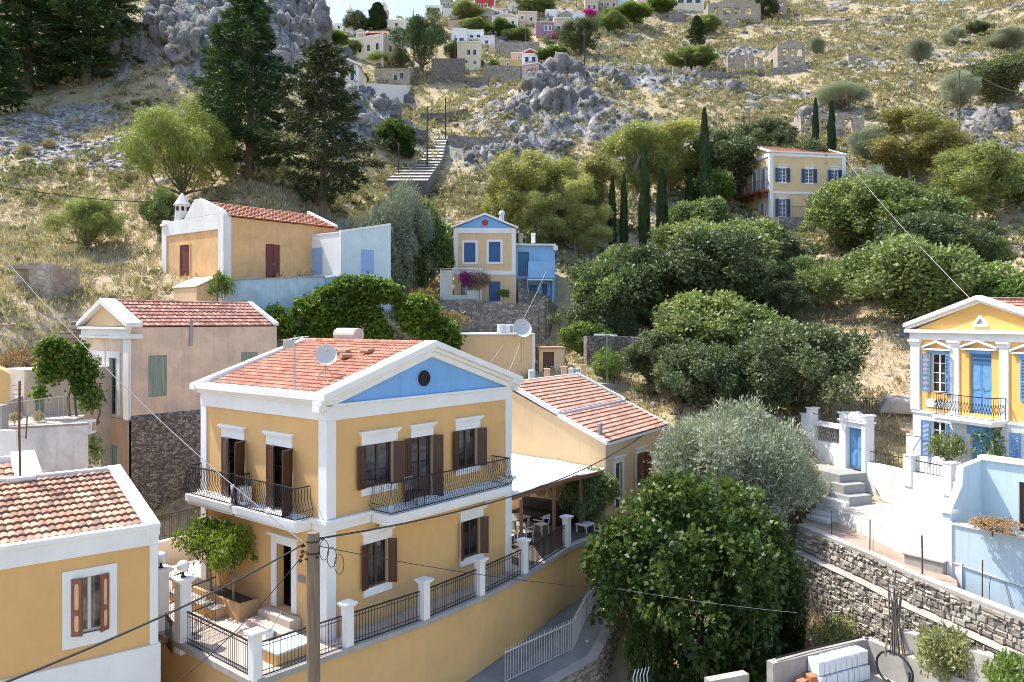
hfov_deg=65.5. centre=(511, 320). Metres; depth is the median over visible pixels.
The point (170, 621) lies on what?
iron railing
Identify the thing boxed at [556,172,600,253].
eucalyptus tree
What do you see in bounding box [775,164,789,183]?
window
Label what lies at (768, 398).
oak tree
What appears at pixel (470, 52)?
village house
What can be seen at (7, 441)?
lane wall
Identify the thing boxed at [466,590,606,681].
alley path
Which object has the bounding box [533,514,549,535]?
garden chair
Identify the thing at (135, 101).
shrub
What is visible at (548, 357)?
door
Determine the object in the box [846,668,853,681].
foam block
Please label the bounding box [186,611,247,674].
iron railing
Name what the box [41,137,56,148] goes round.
shrub
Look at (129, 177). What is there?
shrub
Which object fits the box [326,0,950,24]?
sky
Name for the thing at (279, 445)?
balcony door
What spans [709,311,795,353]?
leafy tree
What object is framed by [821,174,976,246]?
leafy tree
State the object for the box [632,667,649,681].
railing
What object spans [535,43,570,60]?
leafy tree
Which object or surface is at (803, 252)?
oak tree
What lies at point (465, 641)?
villa terrace
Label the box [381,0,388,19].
bell tower
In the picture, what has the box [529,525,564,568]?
iron railing
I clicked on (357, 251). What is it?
white annex
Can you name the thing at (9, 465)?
side roof
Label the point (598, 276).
leafy tree
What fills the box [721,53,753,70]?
ruined house
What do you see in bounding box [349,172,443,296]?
olive tree
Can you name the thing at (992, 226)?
oak tree
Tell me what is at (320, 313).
grape vine
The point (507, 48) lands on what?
field wall
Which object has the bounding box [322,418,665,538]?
power cable
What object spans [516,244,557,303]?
blue annex
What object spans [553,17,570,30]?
village house
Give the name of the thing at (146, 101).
shrub
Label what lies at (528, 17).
village house
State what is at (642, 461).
window
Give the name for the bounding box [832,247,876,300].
oak tree
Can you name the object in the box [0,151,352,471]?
slope scrub
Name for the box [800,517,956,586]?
soil strip
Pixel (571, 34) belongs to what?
oak tree
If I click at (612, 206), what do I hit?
cypress tree
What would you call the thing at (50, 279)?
ruined house
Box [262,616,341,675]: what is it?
iron railing
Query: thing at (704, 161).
cypress tree
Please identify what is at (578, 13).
village house
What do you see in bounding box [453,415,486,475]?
window
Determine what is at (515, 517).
dining table
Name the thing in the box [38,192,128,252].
tamarisk tree
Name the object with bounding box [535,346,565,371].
garden shed
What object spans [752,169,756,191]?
balcony door
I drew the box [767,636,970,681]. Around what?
concrete enclosure
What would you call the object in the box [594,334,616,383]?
street light
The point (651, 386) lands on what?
shrub
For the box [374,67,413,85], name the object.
village house
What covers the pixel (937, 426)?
window
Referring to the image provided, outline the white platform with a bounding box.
[824,501,961,588]
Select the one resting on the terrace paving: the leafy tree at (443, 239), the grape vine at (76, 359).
the grape vine at (76, 359)
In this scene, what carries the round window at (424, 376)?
in the villa
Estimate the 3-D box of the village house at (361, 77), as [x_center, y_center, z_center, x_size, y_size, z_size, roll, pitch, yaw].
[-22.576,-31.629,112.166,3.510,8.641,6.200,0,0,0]
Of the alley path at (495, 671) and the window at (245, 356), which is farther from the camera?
the window at (245, 356)
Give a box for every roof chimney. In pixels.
[518,233,522,242]
[531,233,535,242]
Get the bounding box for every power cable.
[0,185,233,201]
[0,253,302,542]
[3,543,303,681]
[176,551,305,681]
[219,124,293,191]
[320,546,617,588]
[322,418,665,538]
[618,588,796,612]
[843,156,969,297]
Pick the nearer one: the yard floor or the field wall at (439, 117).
the yard floor
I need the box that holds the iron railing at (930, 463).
[916,460,942,476]
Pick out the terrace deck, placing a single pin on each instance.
(575, 535)
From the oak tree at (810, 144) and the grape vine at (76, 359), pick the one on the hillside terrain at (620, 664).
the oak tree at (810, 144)
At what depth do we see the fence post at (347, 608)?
22.29 m
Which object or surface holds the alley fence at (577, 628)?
on the alley path at (495, 671)
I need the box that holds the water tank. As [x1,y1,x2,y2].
[333,328,363,338]
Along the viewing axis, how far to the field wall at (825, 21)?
228.97 m
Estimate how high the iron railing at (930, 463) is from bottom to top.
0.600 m
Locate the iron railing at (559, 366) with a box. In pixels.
[550,365,576,375]
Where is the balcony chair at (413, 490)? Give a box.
[404,475,424,506]
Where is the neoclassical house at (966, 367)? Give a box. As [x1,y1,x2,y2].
[903,295,1023,475]
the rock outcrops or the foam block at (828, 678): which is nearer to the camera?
the foam block at (828, 678)
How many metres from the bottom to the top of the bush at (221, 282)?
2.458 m
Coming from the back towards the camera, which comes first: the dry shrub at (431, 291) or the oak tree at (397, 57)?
the oak tree at (397, 57)
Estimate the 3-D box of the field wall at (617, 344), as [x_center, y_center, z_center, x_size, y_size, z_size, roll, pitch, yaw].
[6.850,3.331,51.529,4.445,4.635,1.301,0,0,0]
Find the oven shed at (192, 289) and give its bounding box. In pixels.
[172,276,216,301]
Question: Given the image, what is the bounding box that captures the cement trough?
[902,549,947,573]
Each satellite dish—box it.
[315,344,336,380]
[513,319,531,362]
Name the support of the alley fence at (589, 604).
on the alley path at (495, 671)
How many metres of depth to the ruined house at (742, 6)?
234.01 m
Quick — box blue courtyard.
[939,454,1023,612]
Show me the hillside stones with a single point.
(408, 98)
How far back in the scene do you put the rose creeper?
32.86 m
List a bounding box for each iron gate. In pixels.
[169,570,187,624]
[191,572,215,635]
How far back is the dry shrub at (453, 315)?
51.64 m
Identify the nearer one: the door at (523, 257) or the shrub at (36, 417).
the shrub at (36, 417)
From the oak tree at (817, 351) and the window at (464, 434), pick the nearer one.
the window at (464, 434)
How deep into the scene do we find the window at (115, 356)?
37.09 m
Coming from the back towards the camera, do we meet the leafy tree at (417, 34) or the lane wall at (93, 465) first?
the leafy tree at (417, 34)
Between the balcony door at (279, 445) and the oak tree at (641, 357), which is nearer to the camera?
the balcony door at (279, 445)
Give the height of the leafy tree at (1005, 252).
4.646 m
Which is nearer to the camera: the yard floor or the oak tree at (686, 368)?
the yard floor
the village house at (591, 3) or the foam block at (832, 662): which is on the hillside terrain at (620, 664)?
the village house at (591, 3)
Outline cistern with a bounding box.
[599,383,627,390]
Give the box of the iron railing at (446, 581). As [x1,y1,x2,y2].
[430,569,476,615]
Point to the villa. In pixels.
(349, 444)
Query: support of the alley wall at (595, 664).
on the hillside terrain at (620, 664)
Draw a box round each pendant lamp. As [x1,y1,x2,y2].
[536,489,546,495]
[556,484,563,490]
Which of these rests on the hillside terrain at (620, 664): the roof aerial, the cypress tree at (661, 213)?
the cypress tree at (661, 213)
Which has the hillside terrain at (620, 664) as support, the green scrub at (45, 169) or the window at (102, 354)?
the green scrub at (45, 169)
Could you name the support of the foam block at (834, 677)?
on the yard floor
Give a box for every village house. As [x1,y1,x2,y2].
[334,23,344,31]
[336,58,366,90]
[353,33,406,66]
[355,29,365,37]
[365,31,403,35]
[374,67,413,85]
[387,19,406,29]
[425,5,442,18]
[440,0,452,7]
[443,8,458,17]
[448,18,464,29]
[452,28,467,41]
[457,41,481,70]
[467,30,483,40]
[474,0,495,7]
[481,35,494,46]
[482,6,495,17]
[491,13,518,26]
[493,8,507,13]
[500,59,521,67]
[507,1,521,11]
[511,52,520,58]
[518,11,536,25]
[521,48,537,63]
[521,62,546,89]
[535,21,553,37]
[545,9,557,17]
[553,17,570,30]
[558,10,571,17]
[572,10,584,21]
[583,0,597,10]
[598,0,617,8]
[618,0,625,5]
[667,11,684,21]
[675,0,703,10]
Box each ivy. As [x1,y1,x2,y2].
[88,432,107,467]
[622,596,669,681]
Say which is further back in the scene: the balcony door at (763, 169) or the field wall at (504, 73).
the field wall at (504, 73)
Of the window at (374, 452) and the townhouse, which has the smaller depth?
the window at (374, 452)
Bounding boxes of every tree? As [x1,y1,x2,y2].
[0,0,103,94]
[0,0,149,85]
[0,36,32,112]
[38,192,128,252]
[111,90,242,194]
[138,183,177,234]
[169,510,237,589]
[185,0,309,180]
[191,43,243,144]
[204,519,258,599]
[253,37,391,219]
[332,29,349,46]
[342,9,370,30]
[345,38,362,54]
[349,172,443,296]
[367,2,388,30]
[375,117,416,158]
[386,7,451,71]
[387,45,414,67]
[395,199,455,289]
[443,40,456,57]
[451,0,489,18]
[457,16,489,30]
[478,175,524,223]
[483,145,555,232]
[485,17,515,35]
[501,27,533,40]
[514,0,559,12]
[514,189,566,243]
[525,155,591,238]
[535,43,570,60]
[543,16,602,55]
[545,289,641,336]
[547,464,621,522]
[551,150,627,225]
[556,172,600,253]
[556,320,615,356]
[565,243,668,331]
[568,203,614,255]
[579,467,811,681]
[592,243,623,260]
[595,9,628,31]
[595,119,680,202]
[602,0,654,23]
[602,240,714,328]
[607,175,616,247]
[616,224,778,308]
[619,173,628,245]
[619,327,691,384]
[629,115,700,197]
[637,144,651,245]
[641,391,823,530]
[645,216,711,251]
[646,0,678,14]
[650,287,777,349]
[650,337,760,412]
[654,167,669,246]
[661,44,720,69]
[667,195,738,225]
[682,125,787,198]
[683,166,736,203]
[684,174,695,202]
[685,15,707,45]
[686,215,783,262]
[689,13,722,32]
[697,107,711,199]
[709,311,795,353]
[719,213,822,261]
[720,253,798,307]
[726,375,800,417]
[731,320,874,419]
[732,115,801,146]
[740,540,810,654]
[754,0,779,16]
[754,439,833,519]
[762,280,815,319]
[775,254,830,299]
[777,234,829,264]
[781,136,848,166]
[792,258,858,321]
[796,174,903,252]
[806,34,826,53]
[811,97,819,141]
[813,80,877,111]
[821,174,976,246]
[827,100,836,150]
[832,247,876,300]
[834,229,1019,326]
[841,161,890,188]
[844,122,897,164]
[858,208,999,269]
[865,104,969,185]
[903,35,933,65]
[904,119,980,188]
[924,138,1023,222]
[938,24,968,44]
[938,66,982,109]
[943,259,993,302]
[960,48,1023,103]
[962,270,1023,297]
[965,20,994,35]
[966,216,1023,240]
[981,151,1023,209]
[982,25,1023,49]
[984,232,1019,271]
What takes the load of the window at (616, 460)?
in the annex house at (558, 417)
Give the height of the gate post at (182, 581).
2.640 m
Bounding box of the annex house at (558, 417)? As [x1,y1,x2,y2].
[512,372,668,535]
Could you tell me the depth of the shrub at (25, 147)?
80.65 m
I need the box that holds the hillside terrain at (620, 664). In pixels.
[0,0,1023,681]
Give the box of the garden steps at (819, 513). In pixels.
[806,496,849,523]
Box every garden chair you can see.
[516,521,533,541]
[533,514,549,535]
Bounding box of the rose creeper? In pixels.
[966,419,1006,459]
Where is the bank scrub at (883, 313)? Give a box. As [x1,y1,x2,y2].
[611,298,956,439]
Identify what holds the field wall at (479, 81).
on the hillside terrain at (620, 664)
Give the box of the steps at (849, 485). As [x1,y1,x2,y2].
[814,462,871,505]
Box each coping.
[775,636,862,658]
[799,408,919,436]
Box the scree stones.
[0,102,164,172]
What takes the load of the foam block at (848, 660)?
on the foam block at (850, 674)
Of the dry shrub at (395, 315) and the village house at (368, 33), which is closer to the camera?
the dry shrub at (395, 315)
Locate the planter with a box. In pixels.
[169,573,259,620]
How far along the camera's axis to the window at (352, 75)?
109.35 m
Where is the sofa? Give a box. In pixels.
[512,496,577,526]
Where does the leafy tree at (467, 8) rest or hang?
on the hillside terrain at (620, 664)
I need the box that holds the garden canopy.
[437,268,482,299]
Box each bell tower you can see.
[345,5,355,35]
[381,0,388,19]
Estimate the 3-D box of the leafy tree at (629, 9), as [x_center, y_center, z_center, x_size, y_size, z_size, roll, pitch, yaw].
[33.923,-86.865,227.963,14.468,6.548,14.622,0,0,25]
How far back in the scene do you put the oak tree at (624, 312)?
54.69 m
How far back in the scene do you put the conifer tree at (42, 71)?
96.97 m
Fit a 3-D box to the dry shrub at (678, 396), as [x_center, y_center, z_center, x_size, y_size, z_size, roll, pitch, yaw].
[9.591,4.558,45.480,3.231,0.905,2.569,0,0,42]
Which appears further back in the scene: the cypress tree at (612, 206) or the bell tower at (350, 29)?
the bell tower at (350, 29)
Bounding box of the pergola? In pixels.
[512,453,604,543]
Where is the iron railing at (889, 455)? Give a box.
[870,451,902,467]
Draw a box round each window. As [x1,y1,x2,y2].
[62,563,116,650]
[92,350,105,365]
[106,351,119,415]
[112,444,116,464]
[148,355,166,396]
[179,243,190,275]
[208,516,227,568]
[241,352,256,361]
[312,247,322,274]
[349,73,354,80]
[358,426,404,496]
[361,249,373,273]
[361,526,396,597]
[366,44,369,51]
[375,42,378,49]
[416,368,431,387]
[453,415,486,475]
[458,505,488,566]
[461,284,470,294]
[462,240,477,263]
[486,240,502,263]
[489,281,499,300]
[542,284,546,293]
[613,454,626,511]
[635,445,651,489]
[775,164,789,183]
[775,195,789,216]
[802,165,816,184]
[828,166,841,183]
[921,340,951,393]
[921,420,949,460]
[1009,344,1023,400]
[1009,432,1023,458]
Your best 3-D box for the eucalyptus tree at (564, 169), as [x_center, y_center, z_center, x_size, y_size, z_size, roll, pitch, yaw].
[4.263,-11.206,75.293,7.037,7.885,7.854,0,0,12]
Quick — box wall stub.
[704,670,748,681]
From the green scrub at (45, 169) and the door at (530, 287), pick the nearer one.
the door at (530, 287)
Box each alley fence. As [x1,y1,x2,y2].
[505,619,572,681]
[573,597,585,647]
[586,588,592,616]
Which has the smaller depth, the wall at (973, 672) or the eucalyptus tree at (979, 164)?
the wall at (973, 672)
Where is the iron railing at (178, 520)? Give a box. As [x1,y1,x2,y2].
[156,507,200,539]
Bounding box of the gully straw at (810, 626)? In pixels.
[764,585,855,676]
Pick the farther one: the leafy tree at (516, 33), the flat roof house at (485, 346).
the leafy tree at (516, 33)
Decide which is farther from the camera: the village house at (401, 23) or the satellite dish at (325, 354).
the village house at (401, 23)
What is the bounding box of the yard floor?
[859,670,894,681]
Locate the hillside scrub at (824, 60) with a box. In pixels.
[0,0,1023,273]
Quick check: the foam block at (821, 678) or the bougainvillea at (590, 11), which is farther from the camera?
the bougainvillea at (590, 11)
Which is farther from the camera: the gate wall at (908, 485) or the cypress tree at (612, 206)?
the cypress tree at (612, 206)
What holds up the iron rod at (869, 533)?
on the soil strip
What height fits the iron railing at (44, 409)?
1.098 m
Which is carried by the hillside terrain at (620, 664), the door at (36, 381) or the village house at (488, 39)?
the village house at (488, 39)
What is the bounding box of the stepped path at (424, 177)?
[385,137,447,197]
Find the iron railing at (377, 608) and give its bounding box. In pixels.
[354,591,419,642]
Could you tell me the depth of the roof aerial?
22.76 m
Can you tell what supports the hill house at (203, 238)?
on the hillside terrain at (620, 664)
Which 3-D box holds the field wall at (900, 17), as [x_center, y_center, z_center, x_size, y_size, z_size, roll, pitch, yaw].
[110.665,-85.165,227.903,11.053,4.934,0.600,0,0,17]
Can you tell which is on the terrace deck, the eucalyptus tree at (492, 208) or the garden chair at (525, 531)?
the garden chair at (525, 531)
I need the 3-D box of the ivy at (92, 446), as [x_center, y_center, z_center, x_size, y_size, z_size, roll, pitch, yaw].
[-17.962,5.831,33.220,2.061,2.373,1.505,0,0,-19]
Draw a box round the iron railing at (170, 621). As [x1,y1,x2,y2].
[165,612,172,653]
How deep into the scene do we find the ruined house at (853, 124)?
113.60 m
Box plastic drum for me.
[528,369,534,378]
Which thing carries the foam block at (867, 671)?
on the yard floor
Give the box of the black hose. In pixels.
[875,650,913,681]
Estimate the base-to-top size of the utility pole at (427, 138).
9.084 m
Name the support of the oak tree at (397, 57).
on the hillside terrain at (620, 664)
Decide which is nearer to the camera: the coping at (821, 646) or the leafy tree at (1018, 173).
the coping at (821, 646)
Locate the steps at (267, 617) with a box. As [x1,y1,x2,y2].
[245,606,300,638]
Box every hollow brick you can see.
[796,677,808,681]
[805,672,817,681]
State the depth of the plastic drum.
47.81 m
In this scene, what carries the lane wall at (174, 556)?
on the hillside terrain at (620, 664)
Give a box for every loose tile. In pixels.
[336,349,350,353]
[339,353,351,358]
[360,348,374,352]
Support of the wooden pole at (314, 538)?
on the hillside terrain at (620, 664)
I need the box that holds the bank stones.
[642,300,910,434]
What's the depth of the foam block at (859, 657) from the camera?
25.56 m
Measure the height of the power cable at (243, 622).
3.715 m
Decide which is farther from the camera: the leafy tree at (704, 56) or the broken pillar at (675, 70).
the leafy tree at (704, 56)
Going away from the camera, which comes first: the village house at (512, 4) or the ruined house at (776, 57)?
the ruined house at (776, 57)
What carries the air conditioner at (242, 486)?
attached to the villa
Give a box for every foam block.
[808,656,823,676]
[814,655,829,674]
[816,675,825,681]
[819,653,834,673]
[823,674,831,681]
[825,651,840,671]
[828,673,836,681]
[830,650,845,669]
[834,671,842,681]
[836,649,851,668]
[840,670,847,681]
[841,647,856,666]
[846,646,862,665]
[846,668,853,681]
[851,667,858,681]
[852,645,867,664]
[856,665,864,681]
[862,664,869,679]
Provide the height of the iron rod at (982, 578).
1.500 m
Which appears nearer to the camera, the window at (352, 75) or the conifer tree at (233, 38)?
the conifer tree at (233, 38)
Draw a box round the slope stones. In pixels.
[4,160,279,324]
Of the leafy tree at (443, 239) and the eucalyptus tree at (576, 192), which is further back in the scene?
the eucalyptus tree at (576, 192)
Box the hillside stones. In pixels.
[0,0,1023,277]
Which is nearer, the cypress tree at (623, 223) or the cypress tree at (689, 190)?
the cypress tree at (623, 223)
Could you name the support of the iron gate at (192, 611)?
attached to the gate post at (182, 581)
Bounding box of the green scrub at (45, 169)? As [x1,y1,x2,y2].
[0,56,1023,262]
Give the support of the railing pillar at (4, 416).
on the lane wall at (56, 447)
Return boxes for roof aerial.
[12,381,27,475]
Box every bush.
[205,268,237,301]
[366,49,389,63]
[487,57,499,64]
[496,288,510,297]
[588,343,623,379]
[976,647,1023,681]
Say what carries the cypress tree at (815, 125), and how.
on the hillside terrain at (620, 664)
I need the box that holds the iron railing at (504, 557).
[485,549,520,591]
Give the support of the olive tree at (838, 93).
on the hillside terrain at (620, 664)
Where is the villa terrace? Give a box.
[158,509,613,681]
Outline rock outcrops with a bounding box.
[99,0,1012,172]
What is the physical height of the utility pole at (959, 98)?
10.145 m
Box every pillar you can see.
[0,404,8,429]
[544,368,550,376]
[560,366,567,374]
[579,365,586,375]
[672,66,678,79]
[906,434,912,453]
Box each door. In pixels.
[35,379,43,414]
[217,424,246,504]
[262,430,294,516]
[266,244,278,277]
[266,531,298,613]
[405,421,443,501]
[518,252,528,275]
[528,285,536,291]
[543,352,553,370]
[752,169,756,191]
[760,166,765,189]
[760,201,763,215]
[959,339,997,414]
[973,435,989,458]
[1020,482,1023,530]
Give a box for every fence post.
[243,626,266,681]
[337,598,357,647]
[415,576,433,620]
[471,555,488,595]
[516,537,531,573]
[560,514,573,546]
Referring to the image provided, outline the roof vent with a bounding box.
[597,423,602,434]
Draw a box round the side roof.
[0,450,41,476]
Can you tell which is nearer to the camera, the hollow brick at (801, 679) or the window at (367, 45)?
the hollow brick at (801, 679)
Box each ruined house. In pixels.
[9,263,83,300]
[703,0,760,26]
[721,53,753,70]
[745,57,762,69]
[766,39,804,67]
[773,0,786,16]
[789,112,864,140]
[842,53,866,64]
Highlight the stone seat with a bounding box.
[263,632,306,666]
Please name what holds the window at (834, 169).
in the manor
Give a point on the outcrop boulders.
(378, 102)
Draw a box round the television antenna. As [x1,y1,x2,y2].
[283,335,308,390]
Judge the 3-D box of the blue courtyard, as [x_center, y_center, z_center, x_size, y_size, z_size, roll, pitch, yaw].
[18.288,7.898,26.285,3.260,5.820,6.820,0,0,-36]
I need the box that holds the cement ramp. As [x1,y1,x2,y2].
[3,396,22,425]
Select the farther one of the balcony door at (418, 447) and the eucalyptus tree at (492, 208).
the eucalyptus tree at (492, 208)
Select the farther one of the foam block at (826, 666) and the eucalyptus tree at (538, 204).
the eucalyptus tree at (538, 204)
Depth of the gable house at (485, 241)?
60.12 m
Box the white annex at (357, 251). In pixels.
[312,223,390,313]
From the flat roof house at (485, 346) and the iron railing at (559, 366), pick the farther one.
the flat roof house at (485, 346)
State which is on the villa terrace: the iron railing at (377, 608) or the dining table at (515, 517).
the iron railing at (377, 608)
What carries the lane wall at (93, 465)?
on the hillside terrain at (620, 664)
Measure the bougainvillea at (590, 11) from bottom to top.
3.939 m
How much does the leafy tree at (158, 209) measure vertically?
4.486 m
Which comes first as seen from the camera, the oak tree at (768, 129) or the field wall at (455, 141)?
the oak tree at (768, 129)
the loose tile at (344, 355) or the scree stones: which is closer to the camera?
the loose tile at (344, 355)
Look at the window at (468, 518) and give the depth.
27.76 m
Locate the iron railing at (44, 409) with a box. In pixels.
[5,395,67,426]
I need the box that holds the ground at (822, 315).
[610,269,1019,473]
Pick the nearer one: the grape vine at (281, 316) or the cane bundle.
the cane bundle
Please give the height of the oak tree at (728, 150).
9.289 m
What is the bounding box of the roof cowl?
[499,210,504,219]
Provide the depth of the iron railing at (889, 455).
35.81 m
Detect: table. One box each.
[512,513,530,533]
[575,521,594,533]
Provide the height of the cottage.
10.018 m
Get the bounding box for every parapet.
[224,276,324,317]
[325,275,335,297]
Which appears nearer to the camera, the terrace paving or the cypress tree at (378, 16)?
the terrace paving
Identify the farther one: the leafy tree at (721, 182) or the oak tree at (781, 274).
the leafy tree at (721, 182)
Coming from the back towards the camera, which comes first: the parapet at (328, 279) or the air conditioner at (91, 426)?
the parapet at (328, 279)
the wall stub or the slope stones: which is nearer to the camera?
the wall stub
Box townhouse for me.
[76,298,278,511]
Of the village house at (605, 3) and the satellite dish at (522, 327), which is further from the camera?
the village house at (605, 3)
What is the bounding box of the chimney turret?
[173,193,190,220]
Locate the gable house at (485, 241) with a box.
[452,212,517,302]
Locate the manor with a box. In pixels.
[727,146,847,233]
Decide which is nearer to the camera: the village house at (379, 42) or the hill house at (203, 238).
the hill house at (203, 238)
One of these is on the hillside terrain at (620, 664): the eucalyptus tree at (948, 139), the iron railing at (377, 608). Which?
the eucalyptus tree at (948, 139)
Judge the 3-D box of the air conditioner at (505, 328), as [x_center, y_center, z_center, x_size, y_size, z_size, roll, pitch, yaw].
[-0.409,0.555,49.594,1.000,0.620,0.313,0,0,-10]
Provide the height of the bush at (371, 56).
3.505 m
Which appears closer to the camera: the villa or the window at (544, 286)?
the villa
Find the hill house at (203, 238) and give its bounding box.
[160,198,337,301]
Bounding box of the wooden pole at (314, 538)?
[298,531,343,681]
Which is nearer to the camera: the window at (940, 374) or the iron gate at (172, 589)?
the iron gate at (172, 589)
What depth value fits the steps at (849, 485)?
36.45 m
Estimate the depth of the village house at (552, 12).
224.37 m
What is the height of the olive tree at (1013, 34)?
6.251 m
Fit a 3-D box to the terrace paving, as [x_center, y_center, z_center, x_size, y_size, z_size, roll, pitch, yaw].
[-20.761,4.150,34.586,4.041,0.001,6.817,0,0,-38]
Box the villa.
[183,338,522,641]
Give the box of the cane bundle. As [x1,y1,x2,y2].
[884,585,905,656]
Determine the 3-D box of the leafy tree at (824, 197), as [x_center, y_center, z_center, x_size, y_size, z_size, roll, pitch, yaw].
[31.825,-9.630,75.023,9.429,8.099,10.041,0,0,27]
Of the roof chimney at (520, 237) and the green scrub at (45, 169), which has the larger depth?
the green scrub at (45, 169)
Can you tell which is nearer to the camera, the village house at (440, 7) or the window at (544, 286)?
the window at (544, 286)
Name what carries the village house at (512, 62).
on the hillside terrain at (620, 664)
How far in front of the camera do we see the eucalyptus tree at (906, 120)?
94.81 m
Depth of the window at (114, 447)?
37.04 m
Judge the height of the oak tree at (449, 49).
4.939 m
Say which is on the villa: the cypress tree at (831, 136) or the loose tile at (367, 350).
the loose tile at (367, 350)
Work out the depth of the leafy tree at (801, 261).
59.92 m
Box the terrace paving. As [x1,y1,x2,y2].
[9,413,86,424]
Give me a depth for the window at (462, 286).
60.15 m
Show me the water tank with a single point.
(348, 333)
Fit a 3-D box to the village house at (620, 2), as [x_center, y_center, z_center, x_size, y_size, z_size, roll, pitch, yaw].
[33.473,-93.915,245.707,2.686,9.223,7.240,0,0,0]
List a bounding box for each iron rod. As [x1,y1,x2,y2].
[869,519,870,549]
[921,535,922,573]
[982,560,982,596]
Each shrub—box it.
[0,347,56,367]
[9,411,23,424]
[14,142,34,152]
[30,410,46,421]
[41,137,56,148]
[51,156,68,167]
[65,171,80,178]
[74,163,85,170]
[121,169,140,183]
[130,99,140,105]
[142,98,151,106]
[385,310,431,325]
[404,287,444,305]
[431,309,475,327]
[467,270,491,297]
[632,383,651,392]
[638,381,669,394]
[654,394,697,402]
[805,613,863,645]
[906,619,977,681]
[925,430,967,463]
[966,514,1023,535]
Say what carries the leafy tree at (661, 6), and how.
on the hillside terrain at (620, 664)
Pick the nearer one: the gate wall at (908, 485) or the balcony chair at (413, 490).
the balcony chair at (413, 490)
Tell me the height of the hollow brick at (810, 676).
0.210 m
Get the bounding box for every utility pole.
[398,143,398,172]
[426,106,427,166]
[445,98,445,139]
[454,35,455,57]
[584,29,584,65]
[959,70,959,130]
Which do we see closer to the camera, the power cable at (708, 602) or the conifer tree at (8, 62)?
the power cable at (708, 602)
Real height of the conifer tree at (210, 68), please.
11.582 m
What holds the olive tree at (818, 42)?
on the hillside terrain at (620, 664)
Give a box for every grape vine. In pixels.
[27,332,100,422]
[72,361,110,425]
[261,302,299,342]
[287,270,405,340]
[391,291,466,349]
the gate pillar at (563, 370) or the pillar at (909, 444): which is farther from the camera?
the gate pillar at (563, 370)
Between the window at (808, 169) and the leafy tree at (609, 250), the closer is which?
the leafy tree at (609, 250)
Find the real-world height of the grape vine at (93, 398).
2.874 m
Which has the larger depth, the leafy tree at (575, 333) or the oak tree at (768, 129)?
the oak tree at (768, 129)
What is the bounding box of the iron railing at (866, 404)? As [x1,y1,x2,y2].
[849,398,904,414]
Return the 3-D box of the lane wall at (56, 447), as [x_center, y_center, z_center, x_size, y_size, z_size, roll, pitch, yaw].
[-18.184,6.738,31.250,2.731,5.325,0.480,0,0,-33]
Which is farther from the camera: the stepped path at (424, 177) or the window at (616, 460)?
the stepped path at (424, 177)
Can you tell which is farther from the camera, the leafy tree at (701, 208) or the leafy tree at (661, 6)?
the leafy tree at (661, 6)
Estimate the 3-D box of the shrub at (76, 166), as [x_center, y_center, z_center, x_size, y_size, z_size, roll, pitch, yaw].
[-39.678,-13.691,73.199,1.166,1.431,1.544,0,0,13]
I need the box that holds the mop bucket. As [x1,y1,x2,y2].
[265,611,281,639]
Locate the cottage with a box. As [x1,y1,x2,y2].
[0,464,160,681]
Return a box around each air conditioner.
[75,419,95,433]
[231,484,251,505]
[497,324,513,332]
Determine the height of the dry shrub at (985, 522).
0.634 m
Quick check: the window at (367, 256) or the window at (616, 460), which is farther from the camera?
the window at (367, 256)
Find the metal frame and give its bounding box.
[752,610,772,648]
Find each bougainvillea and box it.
[458,269,472,285]
[583,6,597,16]
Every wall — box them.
[0,366,9,403]
[0,429,15,455]
[5,365,111,466]
[7,422,87,472]
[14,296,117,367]
[88,451,100,467]
[158,535,200,565]
[277,323,411,347]
[366,83,410,103]
[420,108,467,124]
[431,58,464,82]
[436,296,544,343]
[448,135,507,150]
[467,77,488,86]
[484,65,520,83]
[495,42,538,55]
[541,596,633,681]
[545,298,556,338]
[584,336,643,367]
[671,64,806,79]
[791,523,1023,660]
[798,19,862,25]
[800,407,960,517]
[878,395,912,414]
[879,16,918,19]
[901,629,1023,681]
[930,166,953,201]
[1008,244,1023,257]
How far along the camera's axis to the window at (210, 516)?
26.33 m
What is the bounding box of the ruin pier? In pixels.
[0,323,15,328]
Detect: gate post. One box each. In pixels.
[158,551,173,642]
[169,560,196,655]
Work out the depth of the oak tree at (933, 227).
58.06 m
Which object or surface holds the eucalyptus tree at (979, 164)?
on the hillside terrain at (620, 664)
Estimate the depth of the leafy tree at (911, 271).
50.24 m
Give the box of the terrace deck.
[512,519,605,565]
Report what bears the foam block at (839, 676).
on the yard floor
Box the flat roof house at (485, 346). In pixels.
[460,332,534,376]
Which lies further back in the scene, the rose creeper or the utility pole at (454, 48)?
the utility pole at (454, 48)
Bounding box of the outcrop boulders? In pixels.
[46,0,1008,164]
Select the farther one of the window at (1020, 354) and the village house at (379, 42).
the village house at (379, 42)
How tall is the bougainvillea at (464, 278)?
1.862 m
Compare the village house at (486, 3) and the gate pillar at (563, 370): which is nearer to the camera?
the gate pillar at (563, 370)
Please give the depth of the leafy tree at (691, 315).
47.32 m
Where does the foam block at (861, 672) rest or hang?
on the yard floor
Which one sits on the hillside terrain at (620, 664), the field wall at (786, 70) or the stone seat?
the field wall at (786, 70)

